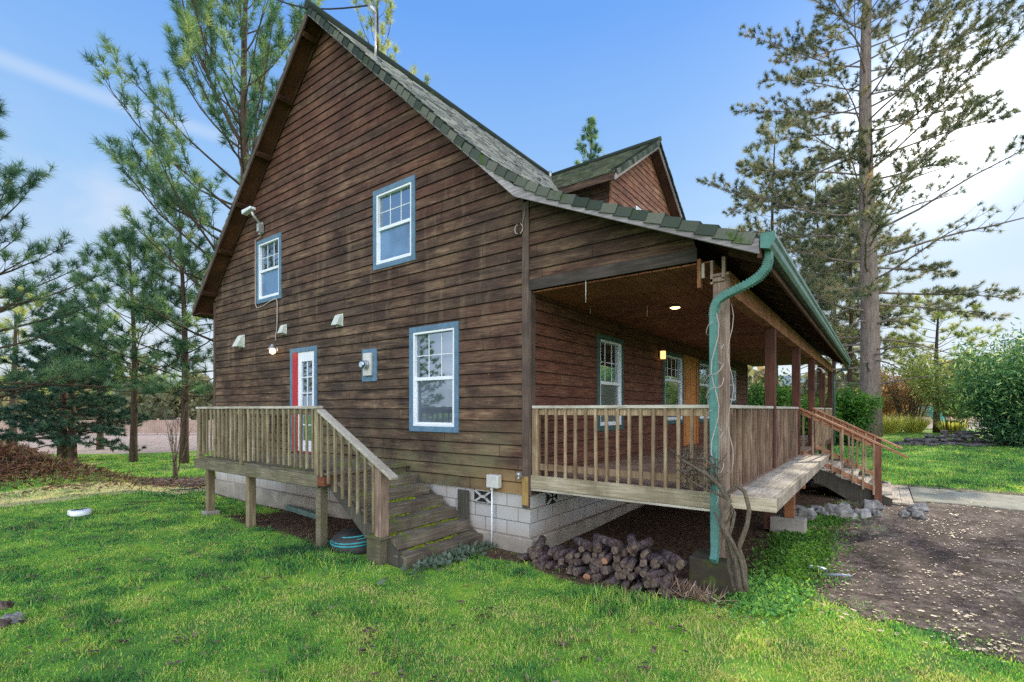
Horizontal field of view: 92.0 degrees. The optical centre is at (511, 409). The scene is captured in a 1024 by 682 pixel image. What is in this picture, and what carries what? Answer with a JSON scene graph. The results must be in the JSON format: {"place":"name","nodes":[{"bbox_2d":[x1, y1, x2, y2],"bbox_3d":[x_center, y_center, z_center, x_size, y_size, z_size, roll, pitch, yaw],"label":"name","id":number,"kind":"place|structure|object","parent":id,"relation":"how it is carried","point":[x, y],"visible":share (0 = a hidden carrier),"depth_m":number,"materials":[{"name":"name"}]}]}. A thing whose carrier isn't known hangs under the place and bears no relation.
{"place":"outdoors","nodes":[
{"label":"outdoors","id":0,"kind":"place"},
{"bbox_2d":[0,418,1023,681],"bbox_3d":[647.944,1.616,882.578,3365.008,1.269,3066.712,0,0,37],"label":"ground","id":1,"kind":"structure","parent":0,"point":[158,444],"depth_m":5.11,"materials":[{"name":"green plant"}]},
{"bbox_2d":[1,612,25,624],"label":"rock","id":2,"kind":"object","parent":1,"relation":"on","point":[14,617],"visible":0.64,"depth_m":4.60,"materials":[{"name":"grey stone"}]},
{"bbox_2d":[0,283,80,445],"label":"pine tree","id":3,"kind":"object","parent":1,"relation":"on","point":[14,339],"visible":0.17,"depth_m":26.96,"materials":[{"name":"green plant"}]},
{"bbox_2d":[0,96,143,397],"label":"pine tree","id":4,"kind":"object","parent":1,"relation":"on","point":[9,191],"visible":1,"depth_m":14.27,"materials":[{"name":"green plant"}]},
{"bbox_2d":[0,299,145,459],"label":"spruce tree","id":5,"kind":"object","parent":1,"relation":"on","point":[62,449],"visible":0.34,"depth_m":20.82,"materials":[{"name":"green plant"}]},
{"bbox_2d":[0,320,151,461],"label":"spruce tree","id":6,"kind":"object","parent":1,"relation":"on","point":[30,398],"visible":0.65,"depth_m":20.01,"materials":[{"name":"green plant"}]},
{"bbox_2d":[67,508,91,516],"bbox_3d":[-8.068,1.925,9.252,0.335,0.100,0.330,0,0,37],"label":"salt block","id":7,"kind":"object","parent":1,"relation":"on","point":[79,512],"depth_m":9.17,"materials":[{"name":"white stone"}]},
{"bbox_2d":[14,280,171,449],"bbox_3d":[-22.404,-2.343,27.087,6.302,9.640,5.158,0,0,-24],"label":"pine tree","id":8,"kind":"object","parent":1,"relation":"on","point":[115,315],"visible":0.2,"depth_m":26.88,"materials":[{"name":"green plant"}]},
{"bbox_2d":[0,439,205,498],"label":"brambles","id":9,"kind":"object","parent":1,"relation":"on","point":[42,456],"visible":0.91,"depth_m":13.10,"materials":[{"name":"brown plant"}]},
{"bbox_2d":[0,353,212,419],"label":"woodland","id":10,"kind":"object","parent":1,"relation":"on","point":[147,403],"visible":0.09,"depth_m":77.00,"materials":[{"name":"green plant"}]},
{"bbox_2d":[0,419,212,434],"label":"wooden fence","id":11,"kind":"object","parent":1,"relation":"on","point":[157,426],"visible":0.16,"depth_m":40.36,"materials":[{"name":"brown wood"}]},
{"bbox_2d":[0,446,215,503],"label":"leaf litter","id":12,"kind":"object","parent":1,"relation":"on","point":[182,479],"visible":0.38,"depth_m":13.18,"materials":[{"name":"brown plant"}]},
{"bbox_2d":[26,222,212,461],"bbox_3d":[-15.742,-2.667,20.816,6.454,10.258,6.963,0,0,-39],"label":"pine tree","id":13,"kind":"object","parent":1,"relation":"on","point":[58,340],"visible":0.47,"depth_m":19.73,"materials":[{"name":"green plant"}]},
{"bbox_2d":[63,180,219,463],"bbox_3d":[-12.829,-3.315,19.691,5.943,11.536,7.591,0,0,-1],"label":"pine tree","id":14,"kind":"object","parent":1,"relation":"on","point":[184,395],"visible":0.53,"depth_m":18.69,"materials":[{"name":"green plant"}]},
{"bbox_2d":[153,402,194,479],"bbox_3d":[-10.202,0.965,14.896,0.858,2.412,0.873,0,0,13],"label":"bare shrub","id":15,"kind":"object","parent":1,"relation":"on","point":[175,469],"visible":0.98,"depth_m":14.84,"materials":[{"name":"brown plant"}]},
{"bbox_2d":[78,0,327,341],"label":"pine tree","id":16,"kind":"object","parent":1,"relation":"on","point":[191,28],"visible":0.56,"depth_m":18.13,"materials":[{"name":"green plant"}]},
{"bbox_2d":[286,504,315,518],"bbox_3d":[-4.114,2.034,9.799,1.404,0.130,0.080,0,0,40],"label":"gutter piece","id":17,"kind":"object","parent":1,"relation":"on","point":[302,511],"visible":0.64,"depth_m":9.82,"materials":[{"name":"green metal"}]},
{"bbox_2d":[194,406,482,569],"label":"side deck","id":18,"kind":"structure","parent":1,"relation":"on","point":[395,532],"depth_m":7.29,"materials":[{"name":"brown wood"}]},
{"bbox_2d":[330,527,366,554],"bbox_3d":[-2.214,1.869,7.111,0.764,0.302,0.764,0,0,37],"label":"hose pile","id":19,"kind":"object","parent":1,"relation":"on","point":[353,540],"visible":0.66,"depth_m":6.81,"materials":[{"name":"rubber"}]},
{"bbox_2d":[350,0,431,85],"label":"pine tree","id":20,"kind":"object","parent":1,"relation":"on","point":[379,44],"visible":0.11,"depth_m":20.95,"materials":[{"name":"green plant"}]},
{"bbox_2d":[376,540,496,583],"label":"rosettes","id":21,"kind":"object","parent":1,"relation":"on","point":[457,554],"visible":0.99,"depth_m":6.42,"materials":[{"name":"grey plant"}]},
{"bbox_2d":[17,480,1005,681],"bbox_3d":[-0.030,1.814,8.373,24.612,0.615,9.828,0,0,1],"label":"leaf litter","id":22,"kind":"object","parent":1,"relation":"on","point":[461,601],"visible":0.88,"depth_m":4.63,"materials":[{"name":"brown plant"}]},
{"bbox_2d":[239,504,783,600],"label":"leaf litter","id":23,"kind":"object","parent":1,"relation":"on","point":[305,518],"visible":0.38,"depth_m":8.22,"materials":[{"name":"brown plant"}]},
{"bbox_2d":[572,566,589,575],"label":"firewood log","id":24,"kind":"object","parent":23,"relation":"on","point":[579,570],"visible":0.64,"depth_m":5.93,"materials":[{"name":"brown wood"}]},
{"bbox_2d":[574,557,589,565],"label":"firewood log","id":25,"kind":"object","parent":24,"relation":"on","point":[578,561],"visible":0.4,"depth_m":6.08,"materials":[{"name":"brown wood"}]},
{"bbox_2d":[582,550,591,563],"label":"firewood log","id":26,"kind":"object","parent":25,"relation":"on","point":[586,557],"visible":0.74,"depth_m":5.96,"materials":[{"name":"brown wood"}]},
{"bbox_2d":[578,541,592,551],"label":"firewood log","id":27,"kind":"object","parent":26,"relation":"on","point":[581,549],"visible":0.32,"depth_m":6.07,"materials":[{"name":"brown wood"}]},
{"bbox_2d":[573,536,592,551],"bbox_3d":[0.886,1.659,6.131,0.114,0.119,0.303,0,6,-32],"label":"firewood log","id":28,"kind":"object","parent":27,"relation":"on","point":[578,541],"visible":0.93,"depth_m":6.07,"materials":[{"name":"brown wood"}]},
{"bbox_2d":[192,0,851,563],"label":"house","id":29,"kind":"structure","parent":1,"relation":"on","point":[440,294],"depth_m":8.31,"materials":[{"name":"brown wood"}]},
{"bbox_2d":[256,232,281,303],"bbox_3d":[-5.435,-3.150,11.123,1.080,1.440,0.096,0,0,37],"label":"window","id":30,"kind":"structure","parent":29,"relation":"in","point":[268,250],"depth_m":11.15,"materials":[{"name":"blue glass"}]},
{"bbox_2d":[290,346,317,452],"bbox_3d":[-4.307,-0.200,10.276,1.000,2.180,0.086,0,0,37],"label":"side door","id":31,"kind":"structure","parent":29,"relation":"in","point":[303,361],"depth_m":10.29,"materials":[{"name":"white paint"}]},
{"bbox_2d":[277,0,367,9],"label":"power line","id":32,"kind":"object","parent":29,"relation":"on","point":[326,8],"visible":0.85,"depth_m":10.06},
{"bbox_2d":[373,174,415,270],"bbox_3d":[-2.027,-3.200,8.583,1.100,1.420,0.096,0,0,37],"label":"window","id":33,"kind":"structure","parent":29,"relation":"in","point":[394,205],"depth_m":8.59,"materials":[{"name":"glass"}]},
{"bbox_2d":[409,321,459,432],"bbox_3d":[-1.250,-0.505,8.003,1.120,1.730,0.096,0,0,37],"label":"window","id":34,"kind":"structure","parent":29,"relation":"in","point":[434,352],"depth_m":8.00,"materials":[{"name":"glass"}]},
{"bbox_2d":[596,333,623,430],"bbox_3d":[1.747,-0.470,8.898,0.096,1.680,1.060,0,0,37],"label":"window","id":35,"kind":"structure","parent":29,"relation":"in","point":[610,350],"depth_m":8.93,"materials":[{"name":"glass"}]},
{"bbox_2d":[662,351,683,423],"bbox_3d":[3.755,-0.500,11.592,0.096,1.660,1.400,0,0,37],"label":"window","id":36,"kind":"structure","parent":29,"relation":"in","point":[673,365],"depth_m":11.65,"materials":[{"name":"clear glass"}]},
{"bbox_2d":[683,355,697,445],"bbox_3d":[4.565,-0.230,12.634,0.090,2.240,1.200,0,0,37],"label":"front door","id":37,"kind":"structure","parent":29,"relation":"in","point":[690,363],"depth_m":12.59,"materials":[{"name":"brown wood"}]},
{"bbox_2d":[698,360,708,421],"bbox_3d":[5.303,-0.500,13.668,0.096,1.660,1.300,0,0,37],"label":"window","id":38,"kind":"structure","parent":29,"relation":"in","point":[703,366],"depth_m":13.61,"materials":[{"name":"clear glass"}]},
{"bbox_2d":[669,304,751,591],"bbox_3d":[2.069,0.352,5.189,0.856,2.965,0.469,0,0,37],"label":"climbing vine","id":39,"kind":"object","parent":29,"relation":"attached to","point":[736,554],"visible":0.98,"depth_m":4.99,"materials":[{"name":"brown plant"}]},
{"bbox_2d":[730,367,736,402],"bbox_3d":[7.158,-0.790,16.158,0.096,1.160,1.150,0,0,37],"label":"window","id":40,"kind":"structure","parent":29,"relation":"in","point":[734,371],"depth_m":16.45,"materials":[{"name":"glass"}]},
{"bbox_2d":[532,558,538,564],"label":"firewood log","id":41,"kind":"object","parent":1,"relation":"on","point":[534,561],"visible":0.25,"depth_m":6.34,"materials":[{"name":"brown wood"}]},
{"bbox_2d":[529,545,549,559],"bbox_3d":[0.368,1.875,6.529,0.110,0.113,0.366,0,2,34],"label":"firewood log","id":42,"kind":"object","parent":41,"relation":"on","point":[532,553],"visible":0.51,"depth_m":6.41,"materials":[{"name":"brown wood"}]},
{"bbox_2d":[533,535,545,551],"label":"firewood log","id":43,"kind":"object","parent":42,"relation":"on","point":[539,543],"visible":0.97,"depth_m":6.45,"materials":[{"name":"brown wood"}]},
{"bbox_2d":[572,114,604,164],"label":"pine tree","id":44,"kind":"object","parent":1,"relation":"on","point":[590,137],"visible":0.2,"depth_m":45.67,"materials":[{"name":"green plant"}]},
{"bbox_2d":[604,576,623,586],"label":"firewood log","id":45,"kind":"object","parent":1,"relation":"on","point":[613,581],"visible":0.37,"depth_m":5.61,"materials":[{"name":"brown wood"}]},
{"bbox_2d":[622,579,634,589],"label":"firewood log","id":46,"kind":"object","parent":1,"relation":"on","point":[626,583],"visible":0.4,"depth_m":5.52,"materials":[{"name":"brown wood"}]},
{"bbox_2d":[619,570,634,579],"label":"firewood log","id":47,"kind":"object","parent":46,"relation":"on","point":[622,576],"visible":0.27,"depth_m":5.57,"materials":[{"name":"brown wood"}]},
{"bbox_2d":[622,559,639,574],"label":"firewood log","id":48,"kind":"object","parent":47,"relation":"on","point":[625,571],"visible":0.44,"depth_m":5.55,"materials":[{"name":"brown wood"}]},
{"bbox_2d":[620,555,629,567],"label":"firewood log","id":49,"kind":"object","parent":48,"relation":"on","point":[624,560],"visible":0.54,"depth_m":5.57,"materials":[{"name":"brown wood"}]},
{"bbox_2d":[621,547,630,556],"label":"firewood log","id":50,"kind":"object","parent":49,"relation":"on","point":[625,552],"visible":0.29,"depth_m":5.74,"materials":[{"name":"brown wood"}]},
{"bbox_2d":[594,534,622,547],"bbox_3d":[1.143,1.569,5.892,0.115,0.114,0.343,0,6,-44],"label":"firewood log","id":51,"kind":"object","parent":50,"relation":"on","point":[606,541],"visible":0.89,"depth_m":5.85,"materials":[{"name":"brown wood"}]},
{"bbox_2d":[625,554,639,570],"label":"firewood log","id":52,"kind":"object","parent":48,"relation":"on","point":[632,561],"visible":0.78,"depth_m":5.54,"materials":[{"name":"brown wood"}]},
{"bbox_2d":[634,577,641,584],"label":"firewood log","id":53,"kind":"object","parent":1,"relation":"on","point":[638,580],"visible":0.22,"depth_m":5.63,"materials":[{"name":"brown wood"}]},
{"bbox_2d":[628,571,640,580],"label":"firewood log","id":54,"kind":"object","parent":53,"relation":"on","point":[633,575],"visible":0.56,"depth_m":5.52,"materials":[{"name":"brown wood"}]},
{"bbox_2d":[634,563,642,573],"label":"firewood log","id":55,"kind":"object","parent":54,"relation":"on","point":[637,568],"visible":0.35,"depth_m":5.56,"materials":[{"name":"brown wood"}]},
{"bbox_2d":[640,558,648,566],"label":"firewood log","id":56,"kind":"object","parent":55,"relation":"on","point":[643,562],"visible":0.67,"depth_m":5.53,"materials":[{"name":"brown wood"}]},
{"bbox_2d":[640,546,650,558],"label":"firewood log","id":57,"kind":"object","parent":56,"relation":"on","point":[644,552],"visible":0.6,"depth_m":5.58,"materials":[{"name":"brown wood"}]},
{"bbox_2d":[627,537,653,553],"bbox_3d":[1.450,1.526,5.608,0.303,0.090,0.106,-18,4,-13],"label":"firewood log","id":58,"kind":"object","parent":57,"relation":"on","point":[645,543],"visible":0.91,"depth_m":5.59,"materials":[{"name":"brown wood"}]},
{"bbox_2d":[627,533,638,552],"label":"firewood log","id":59,"kind":"object","parent":58,"relation":"on","point":[632,541],"visible":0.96,"depth_m":5.60,"materials":[{"name":"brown wood"}]},
{"bbox_2d":[632,582,646,592],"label":"firewood log","id":60,"kind":"object","parent":1,"relation":"on","point":[638,586],"visible":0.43,"depth_m":5.36,"materials":[{"name":"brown wood"}]},
{"bbox_2d":[643,578,650,587],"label":"firewood log","id":61,"kind":"object","parent":60,"relation":"on","point":[646,583],"visible":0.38,"depth_m":5.33,"materials":[{"name":"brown wood"}]},
{"bbox_2d":[644,564,663,578],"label":"firewood log","id":62,"kind":"object","parent":61,"relation":"on","point":[660,567],"visible":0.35,"depth_m":5.54,"materials":[{"name":"brown wood"}]},
{"bbox_2d":[650,550,660,568],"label":"firewood log","id":63,"kind":"object","parent":62,"relation":"on","point":[654,564],"visible":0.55,"depth_m":5.45,"materials":[{"name":"brown wood"}]},
{"bbox_2d":[645,552,682,569],"bbox_3d":[1.666,1.648,5.420,0.097,0.088,0.422,0,3,-41],"label":"firewood log","id":64,"kind":"object","parent":63,"relation":"on","point":[662,560],"visible":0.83,"depth_m":5.44,"materials":[{"name":"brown wood"}]},
{"bbox_2d":[662,587,682,598],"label":"firewood log","id":65,"kind":"object","parent":1,"relation":"on","point":[667,593],"visible":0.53,"depth_m":5.17,"materials":[{"name":"brown wood"}]},
{"bbox_2d":[660,577,687,589],"bbox_3d":[1.744,1.869,5.319,0.348,0.083,0.081,0,0,-29],"label":"firewood log","id":66,"kind":"object","parent":65,"relation":"on","point":[666,584],"visible":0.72,"depth_m":5.26,"materials":[{"name":"brown wood"}]},
{"bbox_2d":[663,567,684,582],"bbox_3d":[1.777,1.786,5.421,0.087,0.089,0.420,0,6,39],"label":"firewood log","id":67,"kind":"object","parent":66,"relation":"on","point":[668,576],"visible":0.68,"depth_m":5.30,"materials":[{"name":"brown wood"}]},
{"bbox_2d":[668,558,687,571],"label":"firewood log","id":68,"kind":"object","parent":67,"relation":"on","point":[671,567],"visible":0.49,"depth_m":5.30,"materials":[{"name":"brown wood"}]},
{"bbox_2d":[661,548,684,568],"bbox_3d":[1.738,1.608,5.351,0.116,0.119,0.303,0,6,-15],"label":"firewood log","id":69,"kind":"object","parent":68,"relation":"on","point":[676,560],"visible":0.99,"depth_m":5.27,"materials":[{"name":"brown wood"}]},
{"bbox_2d":[630,573,738,606],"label":"strap leaves","id":70,"kind":"object","parent":1,"relation":"on","point":[690,589],"visible":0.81,"depth_m":5.11,"materials":[{"name":"plant"}]},
{"bbox_2d":[688,547,735,598],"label":"concrete pier","id":71,"kind":"structure","parent":1,"relation":"on","point":[703,568],"depth_m":5.30,"materials":[{"name":"grey concrete"}]},
{"bbox_2d":[700,560,847,629],"bbox_3d":[2.770,1.915,5.247,1.353,0.126,2.229,0,0,37],"label":"ground cover","id":72,"kind":"object","parent":1,"relation":"on","point":[759,597],"visible":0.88,"depth_m":4.99,"materials":[{"name":"green plant"}]},
{"bbox_2d":[748,366,807,406],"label":"shrub","id":73,"kind":"object","parent":1,"relation":"on","point":[758,399],"visible":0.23,"depth_m":29.86,"materials":[{"name":"green plant"}]},
{"bbox_2d":[726,106,843,398],"bbox_3d":[18.335,-9.255,34.317,9.144,23.108,8.108,0,0,-30],"label":"pine tree","id":74,"kind":"object","parent":1,"relation":"on","point":[794,148],"visible":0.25,"depth_m":33.31,"materials":[{"name":"green plant"}]},
{"bbox_2d":[770,514,806,532],"bbox_3d":[4.297,1.790,7.695,0.484,0.245,0.225,0,0,37],"label":"concrete block","id":75,"kind":"object","parent":1,"relation":"on","point":[783,523],"depth_m":7.61,"materials":[{"name":"grey concrete"}]},
{"bbox_2d":[740,506,862,647],"bbox_3d":[3.952,1.865,6.745,1.367,0.246,6.287,0,0,37],"label":"ground cover","id":76,"kind":"object","parent":1,"relation":"on","point":[810,546],"visible":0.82,"depth_m":6.49,"materials":[{"name":"green plant"}]},
{"bbox_2d":[790,399,818,434],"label":"shrub","id":77,"kind":"object","parent":1,"relation":"on","point":[805,424],"visible":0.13,"depth_m":32.78,"materials":[{"name":"green plant"}]},
{"bbox_2d":[795,505,816,519],"bbox_3d":[4.914,1.790,8.375,0.315,0.316,0.522,0,0,-23],"label":"rock","id":78,"kind":"object","parent":1,"relation":"on","point":[805,512],"visible":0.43,"depth_m":8.22,"materials":[{"name":"grey stone"}]},
{"bbox_2d":[805,502,865,537],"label":"ground cover","id":79,"kind":"object","parent":1,"relation":"on","point":[821,518],"visible":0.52,"depth_m":8.08,"materials":[{"name":"green plant"}]},
{"bbox_2d":[823,503,853,519],"bbox_3d":[5.510,1.763,8.405,0.503,0.330,0.346,0,0,40],"label":"rock","id":80,"kind":"object","parent":1,"relation":"on","point":[846,511],"visible":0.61,"depth_m":8.28,"materials":[{"name":"grey stone"}]},
{"bbox_2d":[786,153,895,396],"bbox_3d":[23.919,-8.855,38.084,9.309,21.824,8.641,0,0,37],"label":"pine tree","id":81,"kind":"object","parent":1,"relation":"on","point":[854,332],"visible":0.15,"depth_m":36.67,"materials":[{"name":"green plant"}]},
{"bbox_2d":[806,382,892,445],"bbox_3d":[14.908,0.269,21.971,3.181,2.946,3.218,0,0,37],"label":"shrub","id":82,"kind":"object","parent":1,"relation":"on","point":[851,409],"visible":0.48,"depth_m":21.30,"materials":[{"name":"green plant"}]},
{"bbox_2d":[797,202,903,395],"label":"pine tree","id":83,"kind":"object","parent":1,"relation":"on","point":[853,349],"visible":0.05,"depth_m":41.02,"materials":[{"name":"green plant"}]},
{"bbox_2d":[800,407,913,505],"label":"front steps","id":84,"kind":"structure","parent":1,"relation":"on","point":[852,483],"depth_m":9.89,"materials":[{"name":"brown wood"}]},
{"bbox_2d":[791,178,925,391],"bbox_3d":[24.559,-7.599,35.760,8.654,18.759,9.247,0,0,37],"label":"pine tree","id":85,"kind":"object","parent":1,"relation":"on","point":[898,300],"visible":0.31,"depth_m":34.71,"materials":[{"name":"green plant"}]},
{"bbox_2d":[694,0,1023,436],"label":"pine tree","id":86,"kind":"object","parent":1,"relation":"on","point":[866,234],"visible":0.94,"depth_m":26.26,"materials":[{"name":"green plant"}]},
{"bbox_2d":[855,508,870,518],"bbox_3d":[5.933,1.770,8.373,0.314,0.200,0.230,0,0,-42],"label":"rock","id":87,"kind":"object","parent":1,"relation":"on","point":[865,513],"visible":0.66,"depth_m":8.30,"materials":[{"name":"grey stone"}]},
{"bbox_2d":[748,353,988,416],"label":"woodland","id":88,"kind":"object","parent":1,"relation":"on","point":[761,373],"visible":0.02,"depth_m":69.26,"materials":[{"name":"green plant"}]},
{"bbox_2d":[861,499,884,508],"bbox_3d":[6.558,1.747,8.984,0.340,0.224,0.247,0,0,9],"label":"rock","id":89,"kind":"object","parent":1,"relation":"on","point":[872,504],"visible":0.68,"depth_m":8.92,"materials":[{"name":"grey stone"}]},
{"bbox_2d":[855,376,912,419],"bbox_3d":[27.305,-0.503,36.374,4.425,3.996,4.616,0,0,37],"label":"bush","id":90,"kind":"object","parent":1,"relation":"on","point":[885,410],"visible":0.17,"depth_m":35.75,"materials":[{"name":"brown plant"}]},
{"bbox_2d":[882,412,910,433],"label":"grass clump","id":91,"kind":"object","parent":1,"relation":"on","point":[892,425],"visible":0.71,"depth_m":29.53,"materials":[{"name":"plant"}]},
{"bbox_2d":[894,413,933,432],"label":"grass clump","id":92,"kind":"object","parent":1,"relation":"on","point":[917,425],"visible":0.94,"depth_m":30.57,"materials":[{"name":"plant"}]},
{"bbox_2d":[881,345,960,430],"bbox_3d":[27.158,-1.319,33.450,5.783,5.632,5.727,0,0,-29],"label":"shrub","id":93,"kind":"object","parent":1,"relation":"on","point":[898,404],"visible":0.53,"depth_m":33.27,"materials":[{"name":"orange plant"}]},
{"bbox_2d":[882,285,1004,432],"bbox_3d":[27.113,-3.032,30.823,6.651,9.528,6.516,0,0,37],"label":"pine tree","id":94,"kind":"object","parent":1,"relation":"on","point":[952,328],"visible":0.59,"depth_m":30.79,"materials":[{"name":"green plant"}]},
{"bbox_2d":[934,419,970,432],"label":"grass clump","id":95,"kind":"object","parent":1,"relation":"on","point":[956,427],"visible":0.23,"depth_m":29.65,"materials":[{"name":"yellow plant"}]},
{"bbox_2d":[886,346,1020,433],"bbox_3d":[24.468,-1.130,27.358,4.381,5.190,6.235,0,0,-23],"label":"shrub","id":96,"kind":"object","parent":1,"relation":"on","point":[932,392],"visible":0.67,"depth_m":27.83,"materials":[{"name":"green plant"}]},
{"bbox_2d":[891,430,1023,446],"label":"stone wall","id":97,"kind":"structure","parent":1,"relation":"on","point":[943,437],"depth_m":21.61,"materials":[{"name":"stone"}]},
{"bbox_2d":[922,317,1023,447],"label":"bush","id":98,"kind":"object","parent":1,"relation":"on","point":[997,385],"visible":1,"depth_m":20.43,"materials":[{"name":"green plant"}]},
{"bbox_2d":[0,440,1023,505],"bbox_3d":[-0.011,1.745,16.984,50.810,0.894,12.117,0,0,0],"label":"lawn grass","id":99,"kind":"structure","parent":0,"point":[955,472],"depth_m":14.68,"materials":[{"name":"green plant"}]},
{"bbox_2d":[0,0,1023,381],"label":"sky","id":100,"kind":"structure","parent":0,"point":[531,72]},
{"bbox_2d":[792,483,1023,662],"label":"driveway","id":101,"kind":"structure","parent":0,"point":[914,529],"depth_m":6.01,"materials":[{"name":"gravel"}]},
{"bbox_2d":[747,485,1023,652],"bbox_3d":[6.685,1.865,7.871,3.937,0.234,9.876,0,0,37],"label":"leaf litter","id":102,"kind":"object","parent":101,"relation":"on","point":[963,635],"visible":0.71,"depth_m":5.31,"materials":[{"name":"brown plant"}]},
{"bbox_2d":[909,487,1023,510],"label":"path","id":103,"kind":"structure","parent":0,"point":[992,500],"depth_m":9.79,"materials":[{"name":"concrete"}]},
{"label":"firewood log","id":104,"kind":"object","parent":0,"visible":0},
{"bbox_2d":[600,565,615,574],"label":"firewood log","id":105,"kind":"object","parent":104,"relation":"on","point":[606,569],"visible":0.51,"depth_m":5.73,"materials":[{"name":"brown wood"}]},
{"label":"firewood log","id":106,"kind":"object","parent":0,"visible":0},
{"bbox_2d":[649,577,675,587],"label":"firewood log","id":107,"kind":"object","parent":106,"relation":"on","point":[654,582],"visible":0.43,"depth_m":5.27,"materials":[{"name":"brown wood"}]},
{"bbox_2d":[646,568,668,580],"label":"firewood log","id":108,"kind":"object","parent":107,"relation":"on","point":[650,575],"visible":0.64,"depth_m":5.33,"materials":[{"name":"brown wood"}]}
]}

